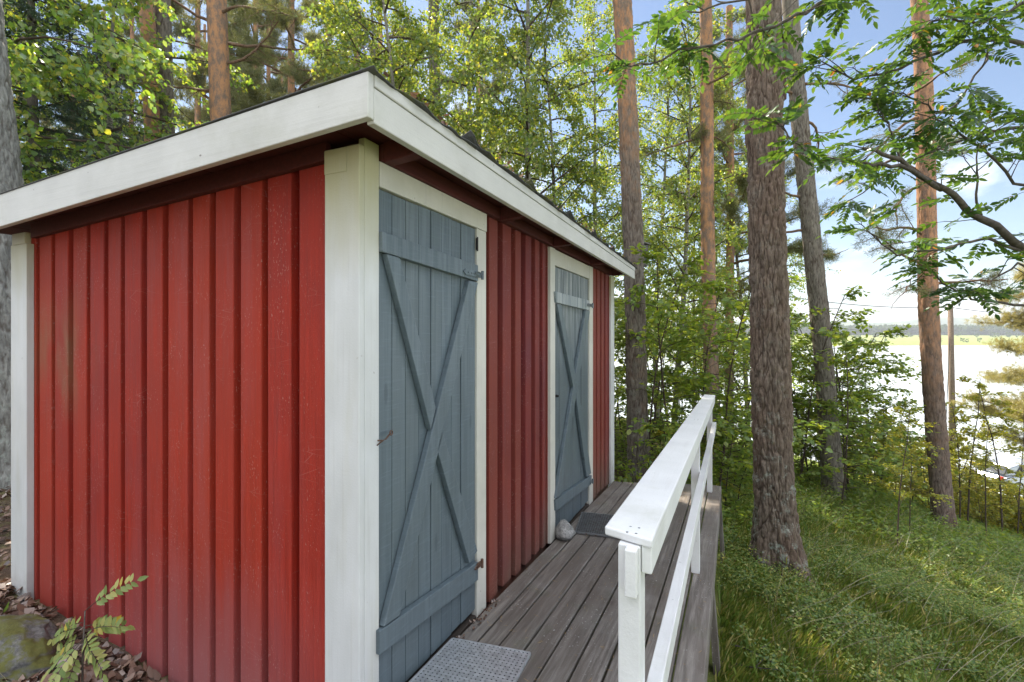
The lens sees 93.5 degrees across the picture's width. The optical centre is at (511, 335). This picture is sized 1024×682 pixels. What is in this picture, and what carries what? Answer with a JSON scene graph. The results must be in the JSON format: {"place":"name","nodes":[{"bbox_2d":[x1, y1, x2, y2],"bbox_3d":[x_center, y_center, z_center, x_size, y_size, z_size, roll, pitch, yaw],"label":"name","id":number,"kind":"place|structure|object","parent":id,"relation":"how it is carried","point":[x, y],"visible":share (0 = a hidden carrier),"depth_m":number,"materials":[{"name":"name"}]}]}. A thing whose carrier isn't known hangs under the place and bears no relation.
{"place":"outdoors","nodes":[
{"label":"outdoors","id":0,"kind":"place"},
{"bbox_2d":[0,418,1023,681],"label":"ground","id":1,"kind":"structure","parent":0,"point":[6,572],"depth_m":3.50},
{"bbox_2d":[0,0,23,488],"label":"pine tree","id":2,"kind":"object","parent":1,"relation":"on","point":[11,169],"visible":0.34,"depth_m":4.49,"materials":[{"name":"grey plant"}]},
{"bbox_2d":[0,614,72,681],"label":"boulder","id":3,"kind":"object","parent":1,"relation":"on","point":[26,651],"visible":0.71,"depth_m":1.96,"materials":[{"name":"stone"}]},
{"bbox_2d":[2,0,132,183],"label":"spruce tree","id":4,"kind":"object","parent":1,"relation":"on","point":[22,6],"visible":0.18,"depth_m":6.98,"materials":[{"name":"green plant"}]},
{"bbox_2d":[0,486,166,681],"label":"fallen leaves","id":5,"kind":"object","parent":1,"relation":"on","point":[133,670],"visible":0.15,"depth_m":2.07,"materials":[{"name":"brown plant"}]},
{"bbox_2d":[2,0,173,177],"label":"birch tree","id":6,"kind":"object","parent":1,"relation":"on","point":[111,54],"visible":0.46,"depth_m":5.77,"materials":[{"name":"green plant"}]},
{"bbox_2d":[40,38,143,168],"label":"spruce tree","id":7,"kind":"object","parent":1,"relation":"on","point":[123,84],"visible":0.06,"depth_m":10.48,"materials":[{"name":"green plant"}]},
{"bbox_2d":[40,574,148,681],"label":"rowan sapling","id":8,"kind":"object","parent":1,"relation":"on","point":[108,625],"visible":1,"depth_m":1.61,"materials":[{"name":"green plant"}]},
{"bbox_2d":[98,0,143,150],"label":"pine tree","id":9,"kind":"object","parent":1,"relation":"on","point":[129,33],"visible":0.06,"depth_m":23.93,"materials":[{"name":"green plant"}]},
{"bbox_2d":[4,0,261,184],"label":"birch tree","id":10,"kind":"object","parent":1,"relation":"on","point":[28,175],"visible":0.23,"depth_m":7.94,"materials":[{"name":"green plant"}]},
{"bbox_2d":[84,0,207,133],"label":"pine tree","id":11,"kind":"object","parent":1,"relation":"on","point":[164,28],"visible":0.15,"depth_m":9.21,"materials":[{"name":"brown plant"}]},
{"bbox_2d":[139,1,186,141],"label":"pine tree","id":12,"kind":"object","parent":1,"relation":"on","point":[147,37],"visible":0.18,"depth_m":8.90,"materials":[{"name":"orange plant"}]},
{"bbox_2d":[126,0,249,145],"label":"pine tree","id":13,"kind":"object","parent":1,"relation":"on","point":[197,80],"visible":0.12,"depth_m":19.91,"materials":[{"name":"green plant"}]},
{"bbox_2d":[174,23,209,131],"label":"pine tree","id":14,"kind":"object","parent":1,"relation":"on","point":[181,116],"visible":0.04,"depth_m":26.73,"materials":[{"name":"green plant"}]},
{"bbox_2d":[124,0,357,120],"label":"pine tree","id":15,"kind":"object","parent":1,"relation":"on","point":[219,62],"visible":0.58,"depth_m":7.86,"materials":[{"name":"orange plant"}]},
{"bbox_2d":[195,0,300,113],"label":"pine tree","id":16,"kind":"object","parent":1,"relation":"on","point":[272,83],"visible":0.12,"depth_m":18.59,"materials":[{"name":"green plant"}]},
{"bbox_2d":[235,1,307,89],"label":"pine tree","id":17,"kind":"object","parent":1,"relation":"on","point":[277,33],"visible":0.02,"depth_m":24.92,"materials":[{"name":"green plant"}]},
{"bbox_2d":[192,0,354,122],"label":"pine tree","id":18,"kind":"object","parent":1,"relation":"on","point":[256,96],"visible":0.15,"depth_m":11.90,"materials":[{"name":"green plant"}]},
{"bbox_2d":[0,65,637,681],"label":"garden shed","id":19,"kind":"structure","parent":1,"relation":"on","point":[314,383],"depth_m":1.93,"materials":[{"name":"wood"}]},
{"bbox_2d":[376,189,483,681],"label":"door","id":20,"kind":"structure","parent":19,"relation":"in","point":[428,271],"depth_m":1.86,"materials":[{"name":"wood"}]},
{"bbox_2d":[383,71,631,259],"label":"fallen leaves","id":21,"kind":"object","parent":19,"relation":"on","point":[413,94],"visible":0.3,"depth_m":1.69,"materials":[{"name":"plant"}]},
{"bbox_2d":[554,267,593,537],"bbox_3d":[0.464,0.451,3.611,0.063,1.847,0.907,0,0,25],"label":"door","id":22,"kind":"structure","parent":19,"relation":"in","point":[573,478],"depth_m":3.55,"materials":[{"name":"wood"}]},
{"bbox_2d":[287,0,351,85],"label":"pine tree","id":23,"kind":"object","parent":1,"relation":"on","point":[310,35],"visible":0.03,"depth_m":21.73,"materials":[{"name":"green plant"}]},
{"bbox_2d":[308,8,383,86],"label":"pine tree","id":24,"kind":"object","parent":1,"relation":"on","point":[361,15],"visible":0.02,"depth_m":15.86,"materials":[{"name":"green plant"}]},
{"bbox_2d":[289,0,460,99],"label":"birch tree","id":25,"kind":"object","parent":1,"relation":"on","point":[395,25],"visible":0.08,"depth_m":9.37,"materials":[{"name":"green plant"}]},
{"bbox_2d":[339,0,425,77],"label":"pine tree","id":26,"kind":"object","parent":1,"relation":"on","point":[397,34],"visible":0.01,"depth_m":21.94,"materials":[{"name":"green plant"}]},
{"bbox_2d":[285,0,511,168],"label":"birch tree","id":27,"kind":"object","parent":1,"relation":"on","point":[338,14],"visible":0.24,"depth_m":7.67,"materials":[{"name":"green plant"}]},
{"bbox_2d":[428,0,440,115],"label":"pine tree","id":28,"kind":"object","parent":1,"relation":"on","point":[436,30],"visible":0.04,"depth_m":10.90,"materials":[{"name":"brown plant"}]},
{"bbox_2d":[371,0,567,204],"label":"birch tree","id":29,"kind":"object","parent":1,"relation":"on","point":[442,15],"visible":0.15,"depth_m":10.21,"materials":[{"name":"green plant"}]},
{"bbox_2d":[440,0,518,160],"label":"pine tree","id":30,"kind":"object","parent":1,"relation":"on","point":[485,87],"visible":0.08,"depth_m":23.66,"materials":[{"name":"green plant"}]},
{"bbox_2d":[428,0,658,300],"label":"birch tree","id":31,"kind":"object","parent":1,"relation":"on","point":[529,162],"visible":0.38,"depth_m":8.49,"materials":[{"name":"green plant"}]},
{"bbox_2d":[481,0,669,367],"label":"birch tree","id":32,"kind":"object","parent":1,"relation":"on","point":[597,215],"visible":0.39,"depth_m":9.17,"materials":[{"name":"green plant"}]},
{"bbox_2d":[460,481,724,681],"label":"wooden deck","id":33,"kind":"structure","parent":1,"relation":"on","point":[576,653],"depth_m":2.36,"materials":[{"name":"wood"}]},
{"bbox_2d":[409,638,530,681],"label":"doormat","id":34,"kind":"object","parent":33,"relation":"on","point":[456,660],"visible":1,"depth_m":1.86,"materials":[{"name":"fabric"}]},
{"bbox_2d":[555,519,575,540],"bbox_3d":[0.353,1.308,3.220,0.137,0.138,0.129,0,0,-43],"label":"stone","id":35,"kind":"object","parent":33,"relation":"on","point":[564,530],"visible":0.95,"depth_m":3.18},
{"bbox_2d":[575,512,618,538],"bbox_3d":[0.657,1.361,3.476,0.356,0.038,0.468,0,0,14],"label":"doormat","id":36,"kind":"object","parent":33,"relation":"on","point":[593,524],"visible":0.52,"depth_m":3.47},
{"bbox_2d":[605,395,715,681],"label":"handrail","id":37,"kind":"object","parent":33,"relation":"attached to","point":[638,524],"visible":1,"depth_m":1.20,"materials":[{"name":"wood"}]},
{"bbox_2d":[510,0,689,320],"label":"birch tree","id":38,"kind":"object","parent":1,"relation":"on","point":[589,20],"visible":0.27,"depth_m":11.89,"materials":[{"name":"green plant"}]},
{"bbox_2d":[612,0,650,482],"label":"pine tree","id":39,"kind":"object","parent":1,"relation":"on","point":[633,235],"visible":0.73,"depth_m":6.48,"materials":[{"name":"brown plant"}]},
{"bbox_2d":[614,292,675,436],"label":"sapling","id":40,"kind":"object","parent":1,"relation":"on","point":[621,343],"visible":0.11,"depth_m":8.98,"materials":[{"name":"green plant"}]},
{"bbox_2d":[614,300,712,451],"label":"sapling","id":41,"kind":"object","parent":1,"relation":"on","point":[625,413],"visible":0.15,"depth_m":9.14,"materials":[{"name":"green plant"}]},
{"bbox_2d":[597,34,734,424],"bbox_3d":[4.515,-3.107,15.231,4.769,12.518,4.707,0,0,-8],"label":"birch tree","id":42,"kind":"object","parent":1,"relation":"on","point":[668,111],"visible":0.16,"depth_m":14.79,"materials":[{"name":"green plant"}]},
{"bbox_2d":[614,286,721,452],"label":"sapling","id":43,"kind":"object","parent":1,"relation":"on","point":[654,302],"visible":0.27,"depth_m":7.94,"materials":[{"name":"green plant"}]},
{"bbox_2d":[630,418,713,480],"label":"sapling","id":44,"kind":"object","parent":1,"relation":"on","point":[647,427],"visible":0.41,"depth_m":5.74,"materials":[{"name":"green plant"}]},
{"bbox_2d":[614,299,742,460],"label":"sapling","id":45,"kind":"object","parent":1,"relation":"on","point":[686,347],"visible":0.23,"depth_m":8.03,"materials":[{"name":"green plant"}]},
{"bbox_2d":[614,283,746,464],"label":"sapling","id":46,"kind":"object","parent":1,"relation":"on","point":[666,387],"visible":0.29,"depth_m":7.90,"materials":[{"name":"green plant"}]},
{"bbox_2d":[614,249,750,483],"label":"sapling","id":47,"kind":"object","parent":1,"relation":"on","point":[639,293],"visible":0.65,"depth_m":6.16,"materials":[{"name":"green plant"}]},
{"bbox_2d":[639,0,745,459],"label":"pine tree","id":48,"kind":"object","parent":1,"relation":"on","point":[706,129],"visible":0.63,"depth_m":9.50,"materials":[{"name":"orange plant"}]},
{"bbox_2d":[644,147,750,409],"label":"birch tree","id":49,"kind":"object","parent":1,"relation":"on","point":[692,228],"visible":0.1,"depth_m":15.99,"materials":[{"name":"green plant"}]},
{"bbox_2d":[657,416,740,496],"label":"sapling","id":50,"kind":"object","parent":1,"relation":"on","point":[725,468],"visible":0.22,"depth_m":6.20,"materials":[{"name":"green plant"}]},
{"bbox_2d":[611,0,789,424],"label":"birch tree","id":51,"kind":"object","parent":1,"relation":"on","point":[686,95],"visible":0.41,"depth_m":10.90,"materials":[{"name":"green plant"}]},
{"bbox_2d":[655,331,749,472],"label":"sapling","id":52,"kind":"object","parent":1,"relation":"on","point":[685,407],"visible":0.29,"depth_m":7.54,"materials":[{"name":"green plant"}]},
{"bbox_2d":[614,242,799,466],"bbox_3d":[2.021,0.552,6.637,2.497,3.397,2.669,0,0,-5],"label":"sapling","id":53,"kind":"object","parent":1,"relation":"on","point":[660,314],"visible":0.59,"depth_m":6.17,"materials":[{"name":"green plant"}]},
{"bbox_2d":[685,419,752,525],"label":"sapling","id":54,"kind":"object","parent":1,"relation":"on","point":[742,464],"visible":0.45,"depth_m":6.08,"materials":[{"name":"green plant"}]},
{"bbox_2d":[616,277,822,477],"bbox_3d":[2.773,0.816,7.135,2.340,3.183,2.501,0,0,-34],"label":"sapling","id":55,"kind":"object","parent":1,"relation":"on","point":[730,336],"visible":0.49,"depth_m":6.80,"materials":[{"name":"green plant"}]},
{"bbox_2d":[703,425,753,511],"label":"sapling","id":56,"kind":"object","parent":1,"relation":"on","point":[747,507],"visible":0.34,"depth_m":6.38,"materials":[{"name":"green plant"}]},
{"bbox_2d":[712,437,753,517],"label":"sapling","id":57,"kind":"object","parent":1,"relation":"on","point":[744,481],"visible":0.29,"depth_m":6.37,"materials":[{"name":"green plant"}]},
{"bbox_2d":[626,253,853,485],"bbox_3d":[3.022,0.634,6.863,2.841,3.615,2.658,0,0,40],"label":"sapling","id":58,"kind":"object","parent":1,"relation":"on","point":[733,304],"visible":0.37,"depth_m":6.69,"materials":[{"name":"green plant"}]},
{"bbox_2d":[665,96,840,445],"bbox_3d":[7.231,-1.837,15.062,4.418,11.458,4.720,0,0,-11],"label":"birch tree","id":59,"kind":"object","parent":1,"relation":"on","point":[736,166],"visible":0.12,"depth_m":14.51,"materials":[{"name":"green plant"}]},
{"bbox_2d":[660,5,846,447],"bbox_3d":[6.665,-2.925,13.773,3.578,13.300,4.672,0,0,-13],"label":"pine tree","id":60,"kind":"object","parent":1,"relation":"on","point":[733,207],"visible":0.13,"depth_m":13.24,"materials":[{"name":"green plant"}]},
{"bbox_2d":[690,302,820,471],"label":"sapling","id":61,"kind":"object","parent":1,"relation":"on","point":[796,350],"visible":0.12,"depth_m":9.23,"materials":[{"name":"green plant"}]},
{"bbox_2d":[695,334,815,461],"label":"sapling","id":62,"kind":"object","parent":1,"relation":"on","point":[736,382],"visible":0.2,"depth_m":9.76,"materials":[{"name":"green plant"}]},
{"bbox_2d":[744,0,814,583],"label":"pine tree","id":63,"kind":"object","parent":1,"relation":"on","point":[775,520],"visible":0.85,"depth_m":4.57,"materials":[{"name":"brown plant"}]},
{"bbox_2d":[713,0,877,500],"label":"pine tree","id":64,"kind":"object","parent":1,"relation":"on","point":[813,254],"visible":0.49,"depth_m":8.69,"materials":[{"name":"brown plant"}]},
{"bbox_2d":[571,0,1023,320],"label":"rowan tree","id":65,"kind":"object","parent":1,"relation":"on","point":[881,103],"visible":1,"depth_m":2.39,"materials":[{"name":"green plant"}]},
{"bbox_2d":[733,324,890,471],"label":"sapling","id":66,"kind":"object","parent":1,"relation":"on","point":[794,363],"visible":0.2,"depth_m":8.99,"materials":[{"name":"green plant"}]},
{"bbox_2d":[725,306,901,479],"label":"sapling","id":67,"kind":"object","parent":1,"relation":"on","point":[795,398],"visible":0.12,"depth_m":9.54,"materials":[{"name":"green plant"}]},
{"bbox_2d":[614,416,1023,580],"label":"ground cover","id":68,"kind":"object","parent":1,"relation":"on","point":[979,525],"visible":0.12,"depth_m":7.29,"materials":[{"name":"green plant"}]},
{"bbox_2d":[735,284,915,495],"bbox_3d":[5.417,1.046,8.832,3.003,3.822,2.809,0,0,36],"label":"sapling","id":69,"kind":"object","parent":1,"relation":"on","point":[828,333],"visible":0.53,"depth_m":8.45,"materials":[{"name":"green plant"}]},
{"bbox_2d":[791,364,860,479],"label":"sapling","id":70,"kind":"object","parent":1,"relation":"on","point":[809,381],"visible":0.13,"depth_m":9.85,"materials":[{"name":"green plant"}]},
{"bbox_2d":[748,300,929,495],"bbox_3d":[6.761,1.178,9.775,3.057,4.158,3.268,0,0,-36],"label":"sapling","id":71,"kind":"object","parent":1,"relation":"on","point":[856,322],"visible":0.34,"depth_m":9.53,"materials":[{"name":"green plant"}]},
{"bbox_2d":[750,317,939,487],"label":"sapling","id":72,"kind":"object","parent":1,"relation":"on","point":[814,431],"visible":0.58,"depth_m":8.52,"materials":[{"name":"green plant"}]},
{"bbox_2d":[793,359,910,497],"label":"sapling","id":73,"kind":"object","parent":1,"relation":"on","point":[844,404],"visible":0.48,"depth_m":8.74,"materials":[{"name":"green plant"}]},
{"bbox_2d":[793,326,924,495],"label":"sapling","id":74,"kind":"object","parent":1,"relation":"on","point":[886,333],"visible":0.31,"depth_m":9.47,"materials":[{"name":"green plant"}]},
{"bbox_2d":[793,324,924,499],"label":"sapling","id":75,"kind":"object","parent":1,"relation":"on","point":[908,326],"visible":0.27,"depth_m":9.73,"materials":[{"name":"green plant"}]},
{"bbox_2d":[790,312,927,481],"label":"sapling","id":76,"kind":"object","parent":1,"relation":"on","point":[804,369],"visible":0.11,"depth_m":9.50,"materials":[{"name":"green plant"}]},
{"bbox_2d":[813,376,905,493],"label":"sapling","id":77,"kind":"object","parent":1,"relation":"on","point":[890,421],"visible":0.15,"depth_m":10.39,"materials":[{"name":"green plant"}]},
{"bbox_2d":[792,340,942,509],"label":"sapling","id":78,"kind":"object","parent":1,"relation":"on","point":[855,401],"visible":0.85,"depth_m":7.82,"materials":[{"name":"green plant"}]},
{"bbox_2d":[715,457,1023,681],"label":"ground cover","id":79,"kind":"object","parent":1,"relation":"on","point":[870,631],"visible":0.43,"depth_m":4.35,"materials":[{"name":"green plant"}]},
{"bbox_2d":[847,400,928,497],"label":"sapling","id":80,"kind":"object","parent":1,"relation":"on","point":[884,439],"visible":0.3,"depth_m":9.90,"materials":[{"name":"green plant"}]},
{"bbox_2d":[847,397,928,483],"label":"sapling","id":81,"kind":"object","parent":1,"relation":"on","point":[912,413],"visible":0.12,"depth_m":11.16,"materials":[{"name":"green plant"}]},
{"bbox_2d":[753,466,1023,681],"bbox_3d":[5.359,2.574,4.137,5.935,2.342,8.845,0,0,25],"label":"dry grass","id":82,"kind":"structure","parent":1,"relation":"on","point":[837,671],"depth_m":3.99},
{"bbox_2d":[811,352,965,491],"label":"sapling","id":83,"kind":"object","parent":1,"relation":"on","point":[902,395],"visible":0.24,"depth_m":9.74,"materials":[{"name":"green plant"}]},
{"bbox_2d":[866,406,954,543],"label":"sapling","id":84,"kind":"object","parent":1,"relation":"on","point":[893,434],"visible":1,"depth_m":6.38,"materials":[{"name":"green plant"}]},
{"bbox_2d":[886,435,949,530],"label":"sapling","id":85,"kind":"object","parent":1,"relation":"on","point":[916,470],"visible":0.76,"depth_m":7.00,"materials":[{"name":"green plant"}]},
{"bbox_2d":[871,429,964,500],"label":"sapling","id":86,"kind":"object","parent":1,"relation":"on","point":[954,476],"visible":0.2,"depth_m":10.73,"materials":[{"name":"green plant"}]},
{"bbox_2d":[833,0,1012,531],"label":"pine tree","id":87,"kind":"object","parent":1,"relation":"on","point":[933,394],"visible":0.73,"depth_m":8.30,"materials":[{"name":"brown plant"}]},
{"bbox_2d":[893,448,980,514],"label":"sapling","id":88,"kind":"object","parent":1,"relation":"on","point":[915,486],"visible":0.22,"depth_m":9.89,"materials":[{"name":"green plant"}]},
{"bbox_2d":[893,416,989,504],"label":"sapling","id":89,"kind":"object","parent":1,"relation":"on","point":[951,448],"visible":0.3,"depth_m":11.07,"materials":[{"name":"green plant"}]},
{"bbox_2d":[946,305,955,471],"bbox_3d":[24.249,3.943,26.787,1.341,11.508,0.367,0,0,-27],"label":"utility pole","id":90,"kind":"object","parent":1,"relation":"on","point":[951,378],"visible":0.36,"depth_m":26.92,"materials":[{"name":"brown wood"}]},
{"bbox_2d":[916,402,1000,521],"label":"sapling","id":91,"kind":"object","parent":1,"relation":"on","point":[959,441],"visible":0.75,"depth_m":8.91,"materials":[{"name":"green plant"}]},
{"bbox_2d":[917,420,1010,508],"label":"sapling","id":92,"kind":"object","parent":1,"relation":"on","point":[977,462],"visible":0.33,"depth_m":10.97,"materials":[{"name":"green plant"}]},
{"bbox_2d":[952,472,1007,526],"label":"sapling","id":93,"kind":"object","parent":1,"relation":"on","point":[966,495],"visible":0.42,"depth_m":9.79,"materials":[{"name":"green plant"}]},
{"bbox_2d":[954,478,1009,531],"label":"sapling","id":94,"kind":"object","parent":1,"relation":"on","point":[988,497],"visible":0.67,"depth_m":9.70,"materials":[{"name":"green plant"}]},
{"bbox_2d":[948,258,1023,468],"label":"pine tree","id":95,"kind":"object","parent":1,"relation":"on","point":[1013,376],"visible":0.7,"depth_m":21.97,"materials":[{"name":"green plant"}]},
{"bbox_2d":[948,375,1023,528],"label":"sapling","id":96,"kind":"object","parent":1,"relation":"on","point":[962,378],"visible":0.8,"depth_m":9.16,"materials":[{"name":"green plant"}]},
{"bbox_2d":[951,381,1023,531],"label":"sapling","id":97,"kind":"object","parent":1,"relation":"on","point":[981,386],"visible":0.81,"depth_m":9.06,"materials":[{"name":"green plant"}]},
{"bbox_2d":[953,424,1023,535],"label":"sapling","id":98,"kind":"object","parent":1,"relation":"on","point":[983,437],"visible":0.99,"depth_m":8.31,"materials":[{"name":"green plant"}]},
{"bbox_2d":[973,457,1023,488],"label":"parked car","id":99,"kind":"object","parent":1,"relation":"on","point":[1011,462],"visible":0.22,"depth_m":23.92,"materials":[{"name":"silver metal"}]},
{"bbox_2d":[979,493,1023,536],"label":"sapling","id":100,"kind":"object","parent":1,"relation":"on","point":[996,515],"visible":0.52,"depth_m":9.95,"materials":[{"name":"green plant"}]},
{"bbox_2d":[989,407,1023,537],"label":"sapling","id":101,"kind":"object","parent":1,"relation":"on","point":[1007,410],"visible":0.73,"depth_m":9.63,"materials":[{"name":"green plant"}]},
{"bbox_2d":[994,486,1023,537],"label":"sapling","id":102,"kind":"object","parent":1,"relation":"on","point":[1015,492],"visible":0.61,"depth_m":9.80,"materials":[{"name":"green plant"}]},
{"bbox_2d":[6,0,1023,322],"label":"sky","id":103,"kind":"structure","parent":0,"point":[856,268],"materials":[{"name":"blue"}]},
{"bbox_2d":[614,345,1023,502],"bbox_3d":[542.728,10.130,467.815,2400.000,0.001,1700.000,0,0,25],"label":"lake","id":104,"kind":"structure","parent":0,"point":[971,361],"depth_m":112.24,"materials":[{"name":"grey liquid"}]},
{"bbox_2d":[616,335,1023,345],"bbox_3d":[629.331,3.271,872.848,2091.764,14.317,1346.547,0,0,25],"label":"shore","id":105,"kind":"structure","parent":0,"point":[912,340],"depth_m":684.30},
{"bbox_2d":[616,324,1023,342],"bbox_3d":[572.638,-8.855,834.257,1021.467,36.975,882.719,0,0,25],"label":"woods","id":106,"kind":"object","parent":105,"relation":"on","point":[971,329],"visible":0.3,"depth_m":961.40,"materials":[{"name":"green plant"}]},
{"bbox_2d":[676,317,1019,325],"bbox_3d":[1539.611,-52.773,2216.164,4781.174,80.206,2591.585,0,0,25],"label":"hills","id":107,"kind":"structure","parent":0,"point":[957,321],"depth_m":2241.78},
{"bbox_2d":[715,453,1023,681],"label":"grass","id":108,"kind":"structure","parent":0,"point":[736,608],"depth_m":3.94,"materials":[{"name":"plant"}]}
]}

